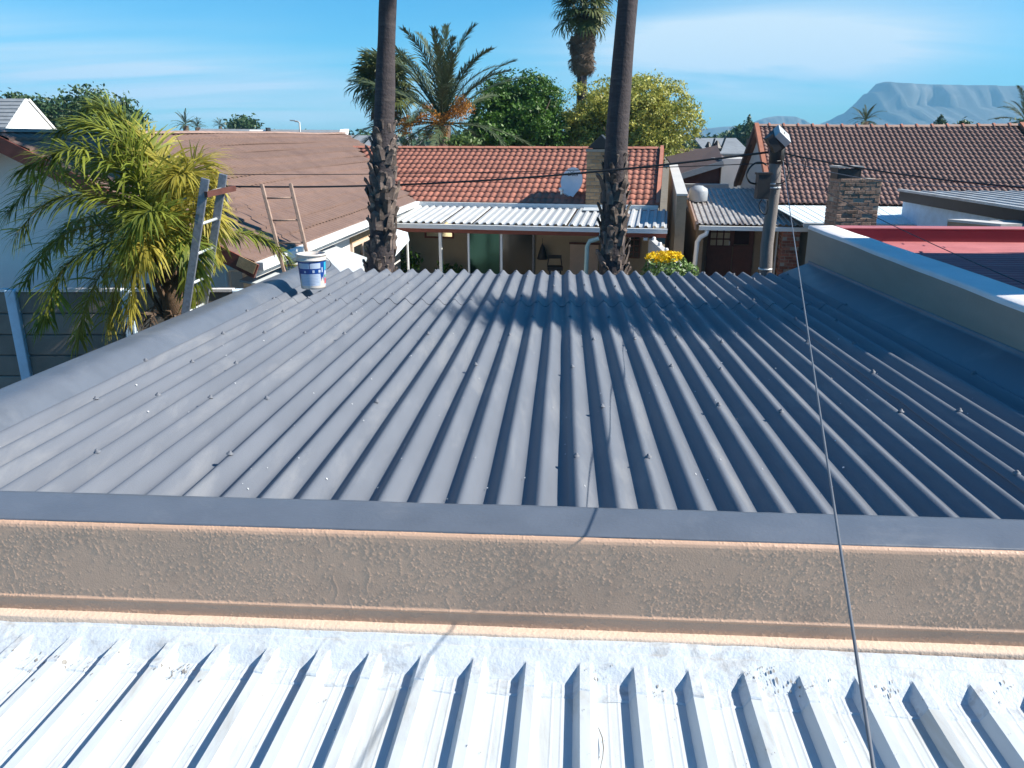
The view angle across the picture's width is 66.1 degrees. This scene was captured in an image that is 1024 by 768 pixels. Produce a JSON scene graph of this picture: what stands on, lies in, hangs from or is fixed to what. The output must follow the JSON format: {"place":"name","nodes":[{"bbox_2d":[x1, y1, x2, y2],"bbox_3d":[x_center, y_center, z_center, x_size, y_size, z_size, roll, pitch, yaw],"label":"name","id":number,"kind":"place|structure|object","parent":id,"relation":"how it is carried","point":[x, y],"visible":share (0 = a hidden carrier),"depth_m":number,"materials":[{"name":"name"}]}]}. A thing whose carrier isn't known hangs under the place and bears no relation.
{"place":"outdoors","nodes":[
{"label":"outdoors","id":0,"kind":"place"},
{"bbox_2d":[0,99,54,128],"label":"white gabled house","id":1,"kind":"structure","parent":0,"point":[21,113],"depth_m":43.28,"materials":[{"name":"paint"}]},
{"bbox_2d":[199,128,348,134],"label":"long grey house","id":2,"kind":"structure","parent":0,"point":[315,131],"depth_m":58.80,"materials":[{"name":"white paint"}]},
{"bbox_2d":[349,135,371,145],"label":"dark roofed house","id":3,"kind":"structure","parent":0,"point":[362,137],"depth_m":66.22,"materials":[{"name":"beige paint"}]},
{"bbox_2d":[395,229,408,271],"bbox_3d":[-2.733,-2.400,18.592,0.654,2.563,0.900,0,18,0],"label":"awning","id":4,"kind":"object","parent":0,"point":[402,240],"visible":0.23,"depth_m":18.48,"materials":[{"name":"white paint"}]},
{"bbox_2d":[0,621,1023,767],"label":"ribbed roof building","id":5,"kind":"structure","parent":0,"point":[88,695],"depth_m":2.98,"materials":[{"name":"white paint"}]},
{"bbox_2d":[598,727,603,767],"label":"twig","id":6,"kind":"object","parent":5,"relation":"on","point":[603,746],"visible":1,"depth_m":2.78,"materials":[{"name":"plant"}]},
{"bbox_2d":[0,0,1023,135],"label":"sky","id":7,"kind":"structure","parent":0,"point":[280,62],"materials":[{"name":"blue"}]},
{"bbox_2d":[397,136,695,246],"bbox_3d":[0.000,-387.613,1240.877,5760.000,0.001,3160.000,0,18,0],"label":"ground","id":8,"kind":"structure","parent":0,"point":[664,189],"depth_m":68.48,"materials":[{"name":"soil"}]},
{"bbox_2d":[0,87,31,98],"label":"leafy tree","id":9,"kind":"object","parent":8,"relation":"on","point":[14,95],"visible":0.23,"depth_m":59.82,"materials":[{"name":"green plant"}]},
{"bbox_2d":[25,92,69,128],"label":"leafy tree","id":10,"kind":"object","parent":8,"relation":"on","point":[48,103],"visible":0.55,"depth_m":56.17,"materials":[{"name":"green plant"}]},
{"bbox_2d":[37,81,124,129],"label":"leafy tree","id":11,"kind":"object","parent":8,"relation":"on","point":[65,100],"visible":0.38,"depth_m":50.97,"materials":[{"name":"green plant"}]},
{"bbox_2d":[0,288,243,388],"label":"precast fence","id":12,"kind":"object","parent":8,"relation":"on","point":[21,358],"visible":0.23,"depth_m":10.56,"materials":[{"name":"concrete"}]},
{"bbox_2d":[108,91,152,133],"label":"leafy tree","id":13,"kind":"object","parent":8,"relation":"on","point":[128,109],"visible":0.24,"depth_m":54.68,"materials":[{"name":"green plant"}]},
{"bbox_2d":[0,87,297,357],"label":"queen palm","id":14,"kind":"object","parent":8,"relation":"on","point":[155,221],"visible":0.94,"depth_m":8.91,"materials":[{"name":"green plant"}]},
{"bbox_2d":[173,108,198,130],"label":"distant palm","id":15,"kind":"object","parent":8,"relation":"on","point":[185,126],"visible":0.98,"depth_m":80.58,"materials":[{"name":"green plant"}]},
{"bbox_2d":[189,117,205,130],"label":"distant palm","id":16,"kind":"object","parent":8,"relation":"on","point":[197,128],"visible":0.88,"depth_m":83.47,"materials":[{"name":"green plant"}]},
{"bbox_2d":[181,173,235,313],"bbox_3d":[-3.807,-0.189,9.300,1.302,4.439,0.673,0,18,0],"label":"metal ladder","id":17,"kind":"object","parent":8,"relation":"on","point":[221,190],"visible":0.33,"depth_m":8.69,"materials":[{"name":"metal"}]},
{"bbox_2d":[0,128,419,288],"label":"brown roofed house","id":18,"kind":"structure","parent":8,"relation":"on","point":[335,216],"depth_m":15.09,"materials":[{"name":"tile"}]},
{"bbox_2d":[350,237,369,270],"bbox_3d":[-3.563,-2.804,18.903,0.058,1.348,1.803,2,18,5],"label":"window","id":19,"kind":"structure","parent":18,"relation":"in","point":[358,247],"depth_m":18.63,"materials":[{"name":"beige paint"}]},
{"bbox_2d":[212,118,225,128],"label":"distant palm","id":20,"kind":"object","parent":8,"relation":"on","point":[220,126],"visible":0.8,"depth_m":132.81,"materials":[{"name":"green plant"}]},
{"bbox_2d":[220,113,264,128],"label":"leafy tree","id":21,"kind":"object","parent":8,"relation":"on","point":[243,122],"visible":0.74,"depth_m":103.75,"materials":[{"name":"green plant"}]},
{"bbox_2d":[260,183,307,272],"bbox_3d":[-2.614,-0.473,10.826,0.402,4.346,2.538,-13,22,-35],"label":"wooden ladder","id":22,"kind":"object","parent":8,"relation":"on","point":[271,220],"visible":0.21,"depth_m":10.98,"materials":[{"name":"grey wood"}]},
{"bbox_2d":[290,120,300,131],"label":"street lamp","id":23,"kind":"object","parent":8,"relation":"on","point":[299,124],"visible":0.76,"depth_m":53.14,"materials":[{"name":"white metal"}]},
{"bbox_2d":[239,245,366,284],"bbox_3d":[-3.385,-1.071,14.397,1.530,2.560,4.300,0,18,0],"label":"lean to roof","id":24,"kind":"object","parent":8,"relation":"on","point":[340,259],"visible":0.14,"depth_m":14.91,"materials":[{"name":"white paint"}]},
{"bbox_2d":[362,0,399,272],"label":"tall palm","id":25,"kind":"object","parent":8,"relation":"on","point":[381,189],"visible":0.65,"depth_m":12.17,"materials":[{"name":"brown plant"}]},
{"bbox_2d":[343,46,420,133],"bbox_3d":[-5.502,-10.401,34.535,3.372,8.206,3.239,-8,19,-24],"label":"fan palm","id":26,"kind":"object","parent":8,"relation":"on","point":[366,69],"visible":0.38,"depth_m":33.20,"materials":[{"name":"green plant"}]},
{"bbox_2d":[147,129,724,153],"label":"distant woodland","id":27,"kind":"object","parent":8,"relation":"on","point":[400,139],"depth_m":180.78,"materials":[{"name":"green plant"}]},
{"bbox_2d":[347,22,534,148],"bbox_3d":[-2.689,-9.826,31.579,7.605,8.894,6.612,0,18,0],"label":"date palm","id":28,"kind":"object","parent":8,"relation":"on","point":[441,100],"visible":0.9,"depth_m":30.40,"materials":[{"name":"green plant"}]},
{"bbox_2d":[440,130,483,145],"bbox_3d":[-1.966,-7.073,29.721,1.622,4.801,1.634,15,23,40],"label":"leafy tree","id":29,"kind":"object","parent":8,"relation":"on","point":[461,139],"visible":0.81,"depth_m":28.89,"materials":[{"name":"green plant"}]},
{"bbox_2d":[459,108,524,145],"bbox_3d":[-0.714,-8.978,34.251,2.750,5.699,2.719,-14,22,-37],"label":"leafy tree","id":30,"kind":"object","parent":8,"relation":"on","point":[493,122],"visible":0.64,"depth_m":33.16,"materials":[{"name":"green plant"}]},
{"bbox_2d":[353,135,667,274],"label":"orange tiled house","id":31,"kind":"structure","parent":8,"relation":"on","point":[496,227],"depth_m":22.90,"materials":[{"name":"tile"}]},
{"bbox_2d":[400,256,410,272],"bbox_3d":[-3.279,-3.256,23.268,0.581,1.137,0.540,0,18,0],"label":"potted plant","id":32,"kind":"object","parent":31,"relation":"on","point":[405,271],"visible":0.28,"depth_m":23.13,"materials":[{"name":"green plant"}]},
{"bbox_2d":[401,247,423,272],"bbox_3d":[-2.975,-3.339,23.177,0.680,1.349,0.613,10,20,28],"label":"potted plant","id":33,"kind":"object","parent":31,"relation":"on","point":[412,261],"visible":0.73,"depth_m":23.01,"materials":[{"name":"green plant"}]},
{"bbox_2d":[424,220,453,238],"bbox_3d":[-2.156,-4.585,23.287,0.891,0.540,0.048,3,18,10],"label":"window","id":34,"kind":"structure","parent":31,"relation":"in","point":[427,234],"depth_m":23.31,"materials":[{"name":"yellow glass"}]},
{"bbox_2d":[435,261,453,272],"bbox_3d":[-1.989,-3.137,23.027,0.546,1.055,0.513,13,22,36],"label":"potted plant","id":35,"kind":"object","parent":31,"relation":"on","point":[448,267],"visible":0.21,"depth_m":22.94,"materials":[{"name":"green plant"}]},
{"bbox_2d":[452,263,462,272],"bbox_3d":[-1.574,-3.074,22.983,0.578,0.961,0.598,0,18,0],"label":"potted plant","id":36,"kind":"object","parent":31,"relation":"on","point":[455,270],"visible":0.16,"depth_m":22.85,"materials":[{"name":"green plant"}]},
{"bbox_2d":[467,221,534,274],"bbox_3d":[-0.336,-3.720,23.187,2.013,2.070,0.057,3,18,10],"label":"sliding door","id":37,"kind":"structure","parent":31,"relation":"in","point":[518,250],"depth_m":23.13,"materials":[{"name":"glass"}]},
{"bbox_2d":[537,238,547,259],"bbox_3d":[0.879,-3.900,22.749,0.320,0.598,0.312,0,18,0],"label":"hanging ornament","id":38,"kind":"object","parent":31,"relation":"hanging from","point":[542,254],"visible":1,"depth_m":22.70,"materials":[{"name":"black metal"}]},
{"bbox_2d":[547,255,562,274],"bbox_3d":[1.198,-2.945,22.048,0.430,1.281,0.405,0,18,0],"label":"chair","id":39,"kind":"object","parent":31,"relation":"on","point":[551,269],"visible":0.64,"depth_m":21.86,"materials":[{"name":"black metal"}]},
{"bbox_2d":[559,167,582,196],"bbox_3d":[1.736,-5.678,22.233,0.878,0.852,0.864,0,18,0],"label":"satellite dish","id":40,"kind":"object","parent":31,"relation":"attached to","point":[571,185],"visible":0.85,"depth_m":22.29,"materials":[{"name":"paint"}]},
{"bbox_2d":[570,244,598,274],"bbox_3d":[2.079,-3.299,22.834,0.814,1.480,0.058,3,18,10],"label":"boarded door","id":41,"kind":"structure","parent":31,"relation":"in","point":[577,252],"depth_m":22.71,"materials":[{"name":"beige paint"}]},
{"bbox_2d":[628,237,639,257],"bbox_3d":[3.459,-3.926,22.363,0.353,0.700,0.048,3,18,10],"label":"window","id":42,"kind":"structure","parent":31,"relation":"in","point":[634,252],"depth_m":22.37,"materials":[{"name":"black glass"}]},
{"bbox_2d":[0,260,1023,659],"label":"flat roofed building","id":43,"kind":"structure","parent":8,"relation":"on","point":[610,456],"depth_m":3.97,"materials":[{"name":"grey paint"}]},
{"bbox_2d":[295,251,330,289],"bbox_3d":[-2.247,-1.279,8.858,0.339,0.387,0.339,17,24,42],"label":"paint bucket","id":44,"kind":"object","parent":43,"relation":"on","point":[312,268],"visible":1,"depth_m":8.75,"materials":[{"name":"white plastic"}]},
{"bbox_2d":[458,67,577,148],"bbox_3d":[0.280,-10.130,34.969,5.288,7.459,4.082,0,18,0],"label":"leafy tree","id":45,"kind":"object","parent":8,"relation":"on","point":[530,110],"visible":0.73,"depth_m":33.73,"materials":[{"name":"green plant"}]},
{"bbox_2d":[550,0,617,113],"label":"fan palm","id":46,"kind":"object","parent":8,"relation":"on","point":[583,22],"visible":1,"depth_m":34.57,"materials":[{"name":"green plant"}]},
{"bbox_2d":[595,0,637,274],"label":"tall palm","id":47,"kind":"object","parent":8,"relation":"on","point":[612,256],"visible":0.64,"depth_m":12.06,"materials":[{"name":"brown plant"}]},
{"bbox_2d":[549,69,710,168],"bbox_3d":[4.963,-10.561,36.145,7.616,7.573,5.752,0,18,0],"label":"leafy tree","id":48,"kind":"object","parent":8,"relation":"on","point":[654,113],"visible":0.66,"depth_m":34.43,"materials":[{"name":"green plant"}]},
{"bbox_2d":[647,237,681,274],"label":"garden wall","id":49,"kind":"structure","parent":8,"relation":"on","point":[654,244],"depth_m":18.90,"materials":[{"name":"grey paint"}]},
{"bbox_2d":[640,250,698,275],"bbox_3d":[2.911,-1.238,14.920,1.256,2.563,0.972,0,18,0],"label":"flowering bush","id":50,"kind":"object","parent":8,"relation":"on","point":[660,258],"visible":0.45,"depth_m":14.51,"materials":[{"name":"green plant"}]},
{"bbox_2d":[665,164,687,257],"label":"boundary parapet","id":51,"kind":"structure","parent":8,"relation":"on","point":[676,207],"depth_m":20.42,"materials":[{"name":"beige paint"}]},
{"bbox_2d":[672,149,723,156],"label":"brown roofed cottage","id":52,"kind":"structure","parent":8,"relation":"on","point":[690,150],"depth_m":36.46,"materials":[{"name":"beige paint"}]},
{"bbox_2d":[673,120,753,153],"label":"woodland","id":53,"kind":"object","parent":8,"relation":"on","point":[735,132],"visible":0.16,"depth_m":116.08,"materials":[{"name":"green plant"}]},
{"bbox_2d":[683,187,807,275],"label":"corrugated building","id":54,"kind":"structure","parent":8,"relation":"on","point":[723,231],"depth_m":21.16,"materials":[{"name":"white paint"}]},
{"bbox_2d":[687,185,707,201],"bbox_3d":[5.296,-5.448,22.516,0.637,0.450,0.538,-14,22,-38],"label":"water tank","id":55,"kind":"object","parent":54,"relation":"on","point":[698,193],"visible":0.89,"depth_m":22.35,"materials":[{"name":"plastic"}]},
{"bbox_2d":[705,224,733,275],"bbox_3d":[5.604,-3.193,21.421,0.663,2.270,0.088,3,18,8],"label":"door","id":56,"kind":"structure","parent":54,"relation":"in","point":[718,253],"depth_m":21.30,"materials":[{"name":"wood"}]},
{"bbox_2d":[734,224,749,244],"bbox_3d":[6.164,-4.006,21.106,0.394,0.530,0.027,3,18,8],"label":"window","id":57,"kind":"structure","parent":54,"relation":"in","point":[740,237],"depth_m":21.12,"materials":[{"name":"black glass"}]},
{"bbox_2d":[731,224,754,275],"bbox_3d":[6.192,-3.196,21.348,0.574,2.220,0.048,3,18,8],"label":"door panel","id":58,"kind":"structure","parent":54,"relation":"in","point":[742,254],"depth_m":21.25,"materials":[{"name":"brown wood"}]},
{"bbox_2d":[740,114,752,145],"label":"conifer","id":59,"kind":"object","parent":8,"relation":"on","point":[747,131],"visible":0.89,"depth_m":90.14,"materials":[{"name":"green plant"}]},
{"bbox_2d":[746,124,805,275],"bbox_3d":[3.698,-1.346,11.654,0.827,4.745,0.375,0,18,0],"label":"utility pole","id":60,"kind":"object","parent":8,"relation":"on","point":[777,141],"visible":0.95,"depth_m":11.14,"materials":[{"name":"metal"}]},
{"bbox_2d":[218,163,768,174],"bbox_3d":[-3.646,-3.798,13.797,15.554,0.327,0.014,6,19,19],"label":"telephone wire","id":61,"kind":"object","parent":60,"relation":"attached to","point":[482,172],"visible":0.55,"depth_m":12.70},
{"bbox_2d":[226,151,768,187],"bbox_3d":[-0.698,-3.372,12.463,9.038,0.655,0.034,5,18,16],"label":"overhead cable","id":62,"kind":"object","parent":60,"relation":"attached to","point":[684,162],"visible":0.91,"depth_m":12.18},
{"bbox_2d":[783,163,875,767],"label":"cable","id":63,"kind":"object","parent":60,"relation":"attached to","point":[868,733],"visible":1,"depth_m":1.79,"materials":[{"name":"grey metal"}]},
{"bbox_2d":[782,167,1023,283],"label":"stay wire","id":64,"kind":"object","parent":60,"relation":"attached to","point":[912,234],"visible":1,"depth_m":7.87,"materials":[{"name":"black metal"}]},
{"bbox_2d":[784,160,1023,186],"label":"drop wire","id":65,"kind":"object","parent":60,"relation":"attached to","point":[901,183],"visible":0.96,"depth_m":10.29,"materials":[{"name":"grey metal"}]},
{"bbox_2d":[785,153,1023,188],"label":"service cable","id":66,"kind":"object","parent":60,"relation":"attached to","point":[908,174],"visible":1,"depth_m":9.87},
{"bbox_2d":[847,104,886,124],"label":"distant palm","id":67,"kind":"object","parent":8,"relation":"on","point":[866,114],"visible":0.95,"depth_m":56.77,"materials":[{"name":"green plant"}]},
{"bbox_2d":[933,114,946,123],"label":"conifer","id":68,"kind":"object","parent":8,"relation":"on","point":[939,120],"visible":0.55,"depth_m":75.70,"materials":[{"name":"green plant"}]},
{"bbox_2d":[952,116,972,123],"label":"leafy tree","id":69,"kind":"object","parent":8,"relation":"on","point":[964,121],"visible":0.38,"depth_m":66.31,"materials":[{"name":"green plant"}]},
{"bbox_2d":[987,85,1023,122],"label":"distant palm","id":70,"kind":"object","parent":8,"relation":"on","point":[1021,102],"visible":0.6,"depth_m":39.78,"materials":[{"name":"green plant"}]},
{"bbox_2d":[989,220,1023,226],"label":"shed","id":71,"kind":"structure","parent":8,"relation":"on","point":[1014,221],"depth_m":14.24,"materials":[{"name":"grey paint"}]},
{"bbox_2d":[666,145,741,188],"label":"mono pitch house","id":72,"kind":"structure","parent":0,"point":[723,174],"depth_m":28.87,"materials":[{"name":"grey paint"}]},
{"bbox_2d":[685,184,728,206],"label":"coping wall","id":73,"kind":"structure","parent":0,"point":[722,186],"depth_m":25.68,"materials":[{"name":"grey paint"}]},
{"bbox_2d":[682,126,734,136],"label":"hill","id":74,"kind":"structure","parent":0,"point":[716,131],"depth_m":2443.03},
{"bbox_2d":[695,135,745,156],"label":"grey roofed house","id":75,"kind":"structure","parent":0,"point":[730,146],"depth_m":41.65,"materials":[{"name":"paint"}]},
{"bbox_2d":[727,116,810,131],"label":"hill","id":76,"kind":"structure","parent":0,"point":[783,119],"depth_m":2328.16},
{"bbox_2d":[734,122,1023,227],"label":"brown tiled house","id":77,"kind":"structure","parent":0,"point":[992,153],"depth_m":21.85,"materials":[{"name":"tile"}]},
{"bbox_2d":[824,165,881,225],"bbox_3d":[7.456,-2.843,17.667,0.967,3.966,0.630,0,18,0],"label":"brick chimney","id":78,"kind":"object","parent":77,"relation":"attached to","point":[862,194],"visible":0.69,"depth_m":17.03,"materials":[{"name":"brown brick"}]},
{"bbox_2d":[805,225,1023,351],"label":"red roofed building","id":79,"kind":"structure","parent":0,"point":[895,262],"depth_m":8.16,"materials":[{"name":"grey paint"}]},
{"bbox_2d":[821,82,1023,124],"bbox_3d":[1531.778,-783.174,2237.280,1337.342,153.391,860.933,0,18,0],"label":"mountain","id":80,"kind":"structure","parent":0,"point":[912,104],"depth_m":2221.62,"materials":[{"name":"blue stone"}]},
{"bbox_2d":[897,189,1023,225],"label":"flat roofed wing","id":81,"kind":"structure","parent":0,"point":[930,208],"depth_m":17.16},
{"bbox_2d":[947,219,1021,226],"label":"plaster wall","id":82,"kind":"structure","parent":0,"point":[961,222],"depth_m":12.66,"materials":[{"name":"white paint"}]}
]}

